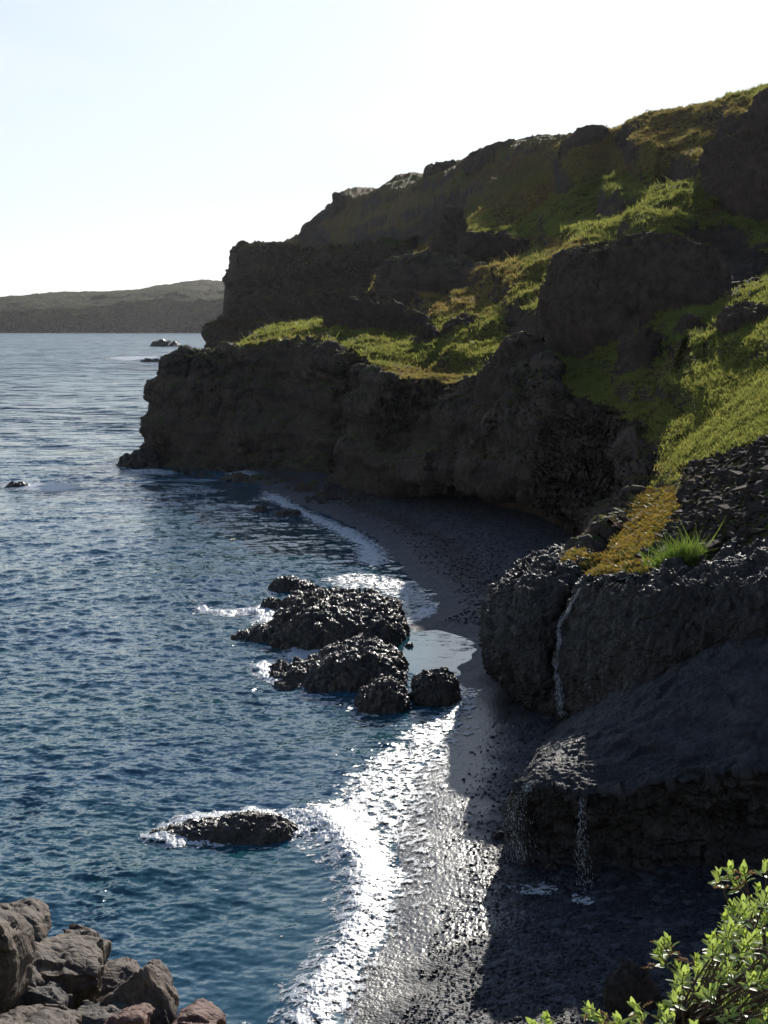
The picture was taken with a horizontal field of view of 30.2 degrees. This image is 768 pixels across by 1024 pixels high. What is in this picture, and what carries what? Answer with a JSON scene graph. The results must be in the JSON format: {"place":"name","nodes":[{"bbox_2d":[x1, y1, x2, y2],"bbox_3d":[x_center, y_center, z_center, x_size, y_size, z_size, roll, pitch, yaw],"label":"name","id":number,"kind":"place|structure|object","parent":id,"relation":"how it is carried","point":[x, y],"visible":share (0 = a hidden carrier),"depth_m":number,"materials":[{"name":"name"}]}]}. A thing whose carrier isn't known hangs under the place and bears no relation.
{"place":"outdoors","nodes":[
{"label":"outdoors","id":0,"kind":"place"},
{"bbox_2d":[0,279,224,332],"bbox_3d":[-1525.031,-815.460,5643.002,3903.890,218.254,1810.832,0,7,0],"label":"distant hills","id":1,"kind":"structure","parent":0,"point":[195,306],"depth_m":4815.14,"materials":[{"name":"stone"}]},
{"bbox_2d":[0,333,482,1023],"bbox_3d":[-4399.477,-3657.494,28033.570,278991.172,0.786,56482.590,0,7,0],"label":"sea","id":2,"kind":"structure","parent":0,"point":[136,697],"depth_m":94.89,"materials":[{"name":"liquid"}]},
{"bbox_2d":[5,481,29,487],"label":"sea rock","id":3,"kind":"object","parent":2,"relation":"in","point":[14,484],"visible":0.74,"depth_m":220.50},
{"bbox_2d":[116,448,162,467],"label":"sea rock","id":4,"kind":"object","parent":2,"relation":"in","point":[142,458],"visible":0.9,"depth_m":252.54,"materials":[{"name":"stone"}]},
{"bbox_2d":[140,358,159,361],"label":"sea rock","id":5,"kind":"object","parent":2,"relation":"in","point":[150,360],"visible":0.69,"depth_m":975.40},
{"bbox_2d":[150,338,181,345],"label":"sea rock","id":6,"kind":"object","parent":2,"relation":"in","point":[161,342],"visible":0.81,"depth_m":1687.88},
{"bbox_2d":[147,810,298,845],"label":"sea rock","id":7,"kind":"object","parent":2,"relation":"in","point":[248,827],"visible":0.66,"depth_m":69.91,"materials":[{"name":"stone"}]},
{"bbox_2d":[0,356,476,1023],"bbox_3d":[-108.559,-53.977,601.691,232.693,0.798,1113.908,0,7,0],"label":"sea foam","id":8,"kind":"object","parent":2,"relation":"on","point":[340,826],"visible":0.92,"depth_m":70.95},
{"bbox_2d":[231,621,274,642],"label":"sea rock","id":9,"kind":"object","parent":2,"relation":"in","point":[261,632],"visible":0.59,"depth_m":114.03,"materials":[{"name":"stone"}]},
{"bbox_2d":[253,503,266,511],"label":"sea rock","id":10,"kind":"object","parent":2,"relation":"in","point":[262,507],"visible":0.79,"depth_m":191.97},
{"bbox_2d":[260,596,280,609],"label":"sea rock","id":11,"kind":"object","parent":2,"relation":"in","point":[271,602],"visible":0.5,"depth_m":126.84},
{"bbox_2d":[274,508,300,516],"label":"sea rock","id":12,"kind":"object","parent":2,"relation":"in","point":[287,512],"visible":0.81,"depth_m":187.64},
{"bbox_2d":[268,575,319,591],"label":"sea rock","id":13,"kind":"object","parent":2,"relation":"in","point":[286,583],"visible":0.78,"depth_m":135.48,"materials":[{"name":"stone"}]},
{"bbox_2d":[264,633,409,692],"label":"sea rock","id":14,"kind":"object","parent":2,"relation":"in","point":[354,663],"visible":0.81,"depth_m":99.82,"materials":[{"name":"stone"}]},
{"bbox_2d":[266,586,411,650],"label":"sea rock","id":15,"kind":"object","parent":2,"relation":"in","point":[320,618],"visible":0.86,"depth_m":113.41,"materials":[{"name":"stone"}]},
{"bbox_2d":[354,674,410,714],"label":"sea rock","id":16,"kind":"object","parent":2,"relation":"in","point":[381,694],"visible":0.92,"depth_m":92.94,"materials":[{"name":"stone"}]},
{"bbox_2d":[200,235,423,349],"bbox_3d":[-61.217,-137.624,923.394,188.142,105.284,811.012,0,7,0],"label":"sea cliff","id":17,"kind":"structure","parent":0,"point":[280,281],"depth_m":940.88,"materials":[{"name":"stone"}]},
{"bbox_2d":[225,253,238,282],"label":"crag","id":18,"kind":"structure","parent":17,"relation":"on","point":[233,264],"depth_m":1055.10,"materials":[{"name":"stone"}]},
{"bbox_2d":[0,0,767,296],"label":"sky","id":19,"kind":"structure","parent":0,"point":[141,141],"materials":[{"name":"white"}]},
{"bbox_2d":[135,335,656,554],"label":"sea cliff","id":20,"kind":"structure","parent":0,"point":[353,423],"depth_m":197.04,"materials":[{"name":"stone"}]},
{"bbox_2d":[213,83,767,633],"bbox_3d":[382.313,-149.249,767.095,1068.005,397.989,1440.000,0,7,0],"label":"hillside","id":21,"kind":"structure","parent":0,"point":[402,206],"depth_m":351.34,"materials":[{"name":"plant"}]},
{"bbox_2d":[299,203,329,245],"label":"crag","id":22,"kind":"structure","parent":21,"relation":"on","point":[307,229],"depth_m":950.90,"materials":[{"name":"stone"}]},
{"bbox_2d":[329,192,346,218],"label":"crag","id":23,"kind":"structure","parent":21,"relation":"on","point":[338,198],"depth_m":905.62,"materials":[{"name":"stone"}]},
{"bbox_2d":[321,294,435,334],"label":"crag","id":24,"kind":"structure","parent":21,"relation":"on","point":[351,312],"depth_m":279.39,"materials":[{"name":"stone"}]},
{"bbox_2d":[410,322,440,343],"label":"crag","id":25,"kind":"structure","parent":21,"relation":"on","point":[427,332],"depth_m":257.85,"materials":[{"name":"stone"}]},
{"bbox_2d":[366,250,501,305],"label":"crag","id":26,"kind":"structure","parent":21,"relation":"on","point":[404,278],"depth_m":335.81,"materials":[{"name":"stone"}]},
{"bbox_2d":[423,159,455,178],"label":"crag","id":27,"kind":"structure","parent":21,"relation":"on","point":[432,169],"depth_m":724.29,"materials":[{"name":"stone"}]},
{"bbox_2d":[438,205,467,234],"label":"crag","id":28,"kind":"structure","parent":21,"relation":"on","point":[454,219],"depth_m":361.68,"materials":[{"name":"stone"}]},
{"bbox_2d":[438,313,484,337],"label":"crag","id":29,"kind":"structure","parent":21,"relation":"on","point":[463,318],"depth_m":256.56,"materials":[{"name":"stone"}]},
{"bbox_2d":[426,229,531,262],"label":"crag","id":30,"kind":"structure","parent":21,"relation":"on","point":[482,246],"depth_m":354.67,"materials":[{"name":"stone"}]},
{"bbox_2d":[463,136,530,175],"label":"crag","id":31,"kind":"structure","parent":21,"relation":"on","point":[478,160],"depth_m":586.41,"materials":[{"name":"stone"}]},
{"bbox_2d":[235,84,767,484],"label":"heather","id":32,"kind":"object","parent":21,"relation":"on","point":[447,309],"visible":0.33,"depth_m":322.17,"materials":[{"name":"plant"}]},
{"bbox_2d":[475,330,550,442],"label":"crag","id":33,"kind":"structure","parent":21,"relation":"on","point":[491,387],"depth_m":180.98,"materials":[{"name":"stone"}]},
{"bbox_2d":[558,124,609,158],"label":"crag","id":34,"kind":"structure","parent":21,"relation":"on","point":[582,136],"depth_m":419.99,"materials":[{"name":"stone"}]},
{"bbox_2d":[543,485,681,575],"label":"moss","id":35,"kind":"object","parent":21,"relation":"on","point":[622,543],"visible":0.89,"depth_m":93.49,"materials":[{"name":"plant"}]},
{"bbox_2d":[533,231,733,360],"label":"crag","id":36,"kind":"structure","parent":21,"relation":"on","point":[590,296],"depth_m":181.59,"materials":[{"name":"stone"}]},
{"bbox_2d":[610,326,662,381],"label":"crag","id":37,"kind":"structure","parent":21,"relation":"on","point":[640,347],"depth_m":158.13,"materials":[{"name":"stone"}]},
{"bbox_2d":[670,312,706,335],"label":"crag","id":38,"kind":"structure","parent":21,"relation":"on","point":[688,321],"depth_m":157.61,"materials":[{"name":"stone"}]},
{"bbox_2d":[643,438,767,566],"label":"scree rubble","id":39,"kind":"object","parent":21,"relation":"on","point":[732,457],"visible":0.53,"depth_m":87.27,"materials":[{"name":"stone"}]},
{"bbox_2d":[641,547,650,554],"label":"scree stone","id":40,"kind":"object","parent":39,"relation":"on","point":[644,550],"visible":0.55,"depth_m":85.02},
{"bbox_2d":[663,532,672,539],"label":"scree stone","id":41,"kind":"object","parent":39,"relation":"on","point":[666,535],"visible":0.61,"depth_m":85.44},
{"bbox_2d":[669,533,677,539],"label":"scree stone","id":42,"kind":"object","parent":39,"relation":"on","point":[674,536],"visible":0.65,"depth_m":84.85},
{"bbox_2d":[668,526,680,530],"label":"scree stone","id":43,"kind":"object","parent":39,"relation":"on","point":[670,528],"visible":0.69,"depth_m":87.34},
{"bbox_2d":[674,510,684,514],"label":"scree stone","id":44,"kind":"object","parent":39,"relation":"on","point":[678,512],"visible":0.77,"depth_m":90.42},
{"bbox_2d":[675,487,687,499],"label":"scree stone","id":45,"kind":"object","parent":39,"relation":"on","point":[682,491],"visible":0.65,"depth_m":96.58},
{"bbox_2d":[679,521,689,526],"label":"scree stone","id":46,"kind":"object","parent":39,"relation":"on","point":[684,523],"visible":0.54,"depth_m":85.29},
{"bbox_2d":[682,522,698,533],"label":"scree stone","id":47,"kind":"object","parent":39,"relation":"on","point":[691,526],"visible":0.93,"depth_m":83.50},
{"bbox_2d":[685,503,695,511],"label":"scree stone","id":48,"kind":"object","parent":39,"relation":"on","point":[690,507],"visible":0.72,"depth_m":90.03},
{"bbox_2d":[688,459,700,467],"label":"scree stone","id":49,"kind":"object","parent":39,"relation":"on","point":[692,462],"visible":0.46,"depth_m":106.22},
{"bbox_2d":[695,479,702,490],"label":"scree stone","id":50,"kind":"object","parent":39,"relation":"on","point":[697,482],"visible":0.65,"depth_m":94.21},
{"bbox_2d":[696,460,704,467],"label":"scree stone","id":51,"kind":"object","parent":39,"relation":"on","point":[699,463],"visible":0.81,"depth_m":102.68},
{"bbox_2d":[697,501,706,506],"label":"scree stone","id":52,"kind":"object","parent":39,"relation":"on","point":[701,504],"visible":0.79,"depth_m":87.85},
{"bbox_2d":[699,554,705,561],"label":"scree stone","id":53,"kind":"object","parent":39,"relation":"on","point":[702,557],"visible":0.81,"depth_m":77.41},
{"bbox_2d":[699,490,711,497],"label":"scree stone","id":54,"kind":"object","parent":39,"relation":"on","point":[704,492],"visible":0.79,"depth_m":90.71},
{"bbox_2d":[702,510,713,517],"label":"scree stone","id":55,"kind":"object","parent":39,"relation":"on","point":[706,515],"visible":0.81,"depth_m":83.53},
{"bbox_2d":[703,529,717,538],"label":"scree stone","id":56,"kind":"object","parent":39,"relation":"on","point":[713,532],"visible":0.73,"depth_m":80.22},
{"bbox_2d":[705,540,721,548],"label":"scree stone","id":57,"kind":"object","parent":39,"relation":"on","point":[715,543],"visible":0.89,"depth_m":78.44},
{"bbox_2d":[710,508,719,514],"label":"scree stone","id":58,"kind":"object","parent":39,"relation":"on","point":[713,512],"visible":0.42,"depth_m":83.42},
{"bbox_2d":[716,467,724,475],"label":"scree stone","id":59,"kind":"object","parent":39,"relation":"on","point":[718,472],"visible":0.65,"depth_m":93.62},
{"bbox_2d":[717,508,732,516],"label":"scree stone","id":60,"kind":"object","parent":39,"relation":"on","point":[729,512],"visible":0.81,"depth_m":82.14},
{"bbox_2d":[720,469,729,475],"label":"scree stone","id":61,"kind":"object","parent":39,"relation":"on","point":[723,472],"visible":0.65,"depth_m":92.79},
{"bbox_2d":[718,504,734,510],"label":"scree stone","id":62,"kind":"object","parent":39,"relation":"on","point":[723,507],"visible":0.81,"depth_m":82.65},
{"bbox_2d":[724,531,733,538],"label":"scree stone","id":63,"kind":"object","parent":39,"relation":"on","point":[728,533],"visible":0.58,"depth_m":78.37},
{"bbox_2d":[727,537,740,541],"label":"scree stone","id":64,"kind":"object","parent":39,"relation":"on","point":[735,539],"visible":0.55,"depth_m":77.35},
{"bbox_2d":[729,470,744,476],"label":"scree stone","id":65,"kind":"object","parent":39,"relation":"on","point":[734,473],"visible":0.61,"depth_m":89.63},
{"bbox_2d":[731,485,746,490],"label":"scree stone","id":66,"kind":"object","parent":39,"relation":"on","point":[739,488],"visible":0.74,"depth_m":84.58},
{"bbox_2d":[734,507,746,512],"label":"scree stone","id":67,"kind":"object","parent":39,"relation":"on","point":[742,510],"visible":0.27,"depth_m":80.98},
{"bbox_2d":[738,451,745,459],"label":"scree stone","id":68,"kind":"object","parent":39,"relation":"on","point":[741,454],"visible":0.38,"depth_m":94.88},
{"bbox_2d":[739,490,744,500],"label":"scree stone","id":69,"kind":"object","parent":39,"relation":"on","point":[741,494],"visible":0.5,"depth_m":82.77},
{"bbox_2d":[738,464,746,470],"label":"scree stone","id":70,"kind":"object","parent":39,"relation":"on","point":[742,466],"visible":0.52,"depth_m":91.33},
{"bbox_2d":[741,531,752,538],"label":"scree stone","id":71,"kind":"object","parent":39,"relation":"on","point":[744,534],"visible":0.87,"depth_m":76.94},
{"bbox_2d":[742,510,753,519],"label":"scree stone","id":72,"kind":"object","parent":39,"relation":"on","point":[746,515],"visible":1,"depth_m":79.30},
{"bbox_2d":[746,548,756,554],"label":"scree stone","id":73,"kind":"object","parent":39,"relation":"on","point":[750,552],"visible":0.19,"depth_m":74.41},
{"bbox_2d":[745,448,758,456],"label":"scree stone","id":74,"kind":"object","parent":39,"relation":"on","point":[750,450],"visible":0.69,"depth_m":93.58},
{"bbox_2d":[749,456,758,461],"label":"scree stone","id":75,"kind":"object","parent":39,"relation":"on","point":[753,459],"visible":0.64,"depth_m":89.94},
{"bbox_2d":[749,474,759,481],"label":"scree stone","id":76,"kind":"object","parent":39,"relation":"on","point":[754,477],"visible":0.77,"depth_m":84.94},
{"bbox_2d":[747,500,764,513],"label":"scree stone","id":77,"kind":"object","parent":39,"relation":"on","point":[756,506],"visible":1,"depth_m":79.31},
{"bbox_2d":[749,529,766,533],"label":"scree stone","id":78,"kind":"object","parent":39,"relation":"on","point":[755,531],"visible":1,"depth_m":76.53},
{"bbox_2d":[752,484,766,491],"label":"scree stone","id":79,"kind":"object","parent":39,"relation":"on","point":[759,488],"visible":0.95,"depth_m":82.42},
{"bbox_2d":[755,435,765,442],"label":"scree stone","id":80,"kind":"object","parent":39,"relation":"on","point":[761,438],"visible":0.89,"depth_m":95.88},
{"bbox_2d":[755,480,767,485],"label":"scree stone","id":81,"kind":"object","parent":39,"relation":"on","point":[758,482],"visible":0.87,"depth_m":83.25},
{"bbox_2d":[759,518,767,523],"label":"scree stone","id":82,"kind":"object","parent":39,"relation":"on","point":[763,520],"visible":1,"depth_m":77.38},
{"bbox_2d":[759,471,767,479],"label":"scree stone","id":83,"kind":"object","parent":39,"relation":"on","point":[764,475],"visible":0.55,"depth_m":84.67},
{"bbox_2d":[760,465,767,471],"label":"scree stone","id":84,"kind":"object","parent":39,"relation":"on","point":[764,468],"visible":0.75,"depth_m":86.12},
{"bbox_2d":[693,88,767,222],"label":"crag","id":85,"kind":"structure","parent":21,"relation":"on","point":[733,170],"depth_m":270.21,"materials":[{"name":"stone"}]},
{"bbox_2d":[709,300,767,336],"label":"crag","id":86,"kind":"structure","parent":21,"relation":"on","point":[730,318],"depth_m":143.06,"materials":[{"name":"stone"}]},
{"bbox_2d":[232,469,767,1023],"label":"beach","id":87,"kind":"structure","parent":0,"point":[404,955],"depth_m":62.09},
{"bbox_2d":[320,481,340,495],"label":"beach boulder","id":88,"kind":"object","parent":87,"relation":"on","point":[328,488],"visible":0.72,"depth_m":204.86,"materials":[{"name":"stone"}]},
{"bbox_2d":[304,493,565,528],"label":"cliff foot rubble","id":89,"kind":"object","parent":87,"relation":"on","point":[333,497],"visible":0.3,"depth_m":200.60,"materials":[{"name":"stone"}]},
{"bbox_2d":[410,666,461,706],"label":"sea rock","id":90,"kind":"object","parent":87,"relation":"on","point":[437,687],"visible":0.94,"depth_m":94.91,"materials":[{"name":"stone"}]},
{"bbox_2d":[490,830,505,840],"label":"beach boulder","id":91,"kind":"object","parent":87,"relation":"on","point":[496,835],"visible":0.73,"depth_m":68.14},
{"bbox_2d":[335,495,724,1023],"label":"beach cobbles","id":92,"kind":"object","parent":87,"relation":"on","point":[518,971],"visible":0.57,"depth_m":58.26,"materials":[{"name":"stone"}]},
{"bbox_2d":[507,882,557,894],"bbox_3d":[6.609,16.289,61.472,2.504,0.225,1.563,0,7,0],"label":"splash","id":93,"kind":"object","parent":87,"relation":"on","point":[539,891],"visible":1,"depth_m":61.41,"materials":[{"name":"liquid"}]},
{"bbox_2d":[572,892,594,904],"bbox_3d":[8.377,16.316,60.107,1.475,0.205,1.282,0,7,0],"label":"splash","id":94,"kind":"object","parent":87,"relation":"on","point":[584,901],"visible":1,"depth_m":59.94,"materials":[{"name":"liquid"}]},
{"bbox_2d":[478,537,767,721],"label":"bulging rock","id":95,"kind":"object","parent":87,"relation":"on","point":[676,612],"visible":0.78,"depth_m":79.10,"materials":[{"name":"stone"}]},
{"bbox_2d":[552,588,581,714],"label":"waterfall","id":96,"kind":"structure","parent":95,"relation":"attached to","point":[565,614],"depth_m":86.85,"materials":[{"name":"white liquid"}]},
{"bbox_2d":[573,575,634,587],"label":"stream","id":97,"kind":"structure","parent":95,"relation":"on","point":[606,578],"depth_m":80.38,"materials":[{"name":"liquid"}]},
{"bbox_2d":[634,516,725,568],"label":"grass tuft","id":98,"kind":"object","parent":95,"relation":"on","point":[687,553],"visible":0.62,"depth_m":78.28,"materials":[{"name":"plant"}]},
{"bbox_2d":[602,959,663,1014],"bbox_3d":[8.845,16.892,50.553,2.188,1.816,1.789,0,7,0],"label":"beach boulder","id":99,"kind":"object","parent":87,"relation":"on","point":[625,981],"visible":0.94,"depth_m":50.02,"materials":[{"name":"stone"}]},
{"bbox_2d":[501,637,767,873],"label":"rock ledge","id":100,"kind":"object","parent":87,"relation":"on","point":[669,768],"visible":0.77,"depth_m":63.08,"materials":[{"name":"stone"}]},
{"bbox_2d":[499,780,541,863],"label":"waterfall","id":101,"kind":"structure","parent":100,"relation":"on","point":[519,823],"depth_m":63.83,"materials":[{"name":"white liquid"}]},
{"bbox_2d":[574,799,592,891],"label":"waterfall","id":102,"kind":"structure","parent":100,"relation":"on","point":[580,847],"depth_m":61.06,"materials":[{"name":"white liquid"}]},
{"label":"ground","id":103,"kind":"structure","parent":0,"visible":0},
{"bbox_2d":[0,897,51,941],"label":"boulder","id":104,"kind":"object","parent":103,"relation":"on","point":[35,913],"visible":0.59,"depth_m":10.62,"materials":[{"name":"stone"}]},
{"bbox_2d":[5,979,73,1011],"bbox_3d":[-2.336,3.238,9.490,0.503,0.556,0.823,0,7,0],"label":"boulder","id":105,"kind":"object","parent":103,"relation":"on","point":[51,992],"visible":0.33,"depth_m":9.35,"materials":[{"name":"stone"}]},
{"bbox_2d":[0,907,35,1013],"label":"boulder","id":106,"kind":"object","parent":105,"relation":"on","point":[17,946],"visible":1,"depth_m":8.94,"materials":[{"name":"stone"}]},
{"bbox_2d":[29,959,45,986],"bbox_3d":[-2.378,3.110,9.659,0.230,0.252,0.554,0,7,0],"label":"boulder","id":107,"kind":"object","parent":105,"relation":"on","point":[38,979],"visible":0.27,"depth_m":9.48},
{"bbox_2d":[0,1003,82,1023],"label":"boulder","id":108,"kind":"object","parent":103,"relation":"on","point":[45,1013],"visible":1,"depth_m":8.61,"materials":[{"name":"stone"}]},
{"bbox_2d":[34,923,111,1009],"bbox_3d":[-2.196,3.249,10.296,0.497,0.653,1.448,0,7,0],"label":"boulder","id":109,"kind":"object","parent":103,"relation":"on","point":[73,959],"visible":0.63,"depth_m":9.83,"materials":[{"name":"stone"}]},
{"bbox_2d":[77,1000,129,1023],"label":"boulder","id":110,"kind":"object","parent":103,"relation":"on","point":[95,1013],"visible":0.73,"depth_m":9.22,"materials":[{"name":"stone"}]},
{"bbox_2d":[97,957,140,998],"bbox_3d":[-1.953,3.432,10.445,0.312,0.302,0.816,0,7,0],"label":"boulder","id":111,"kind":"object","parent":103,"relation":"on","point":[117,973],"visible":0.48,"depth_m":10.32,"materials":[{"name":"stone"}]},
{"bbox_2d":[104,1003,154,1023],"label":"boulder","id":112,"kind":"object","parent":103,"relation":"on","point":[141,1013],"visible":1,"depth_m":8.86,"materials":[{"name":"stone"}]},
{"bbox_2d":[88,958,179,1023],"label":"boulder","id":113,"kind":"object","parent":103,"relation":"on","point":[150,982],"visible":0.82,"depth_m":9.57,"materials":[{"name":"stone"}]},
{"bbox_2d":[173,998,226,1023],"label":"boulder","id":114,"kind":"object","parent":103,"relation":"on","point":[201,1011],"visible":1,"depth_m":9.38,"materials":[{"name":"stone"}]},
{"bbox_2d":[526,858,767,1023],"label":"willow shrub","id":115,"kind":"object","parent":103,"relation":"on","point":[739,995],"visible":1,"depth_m":3.85,"materials":[{"name":"green plant"}]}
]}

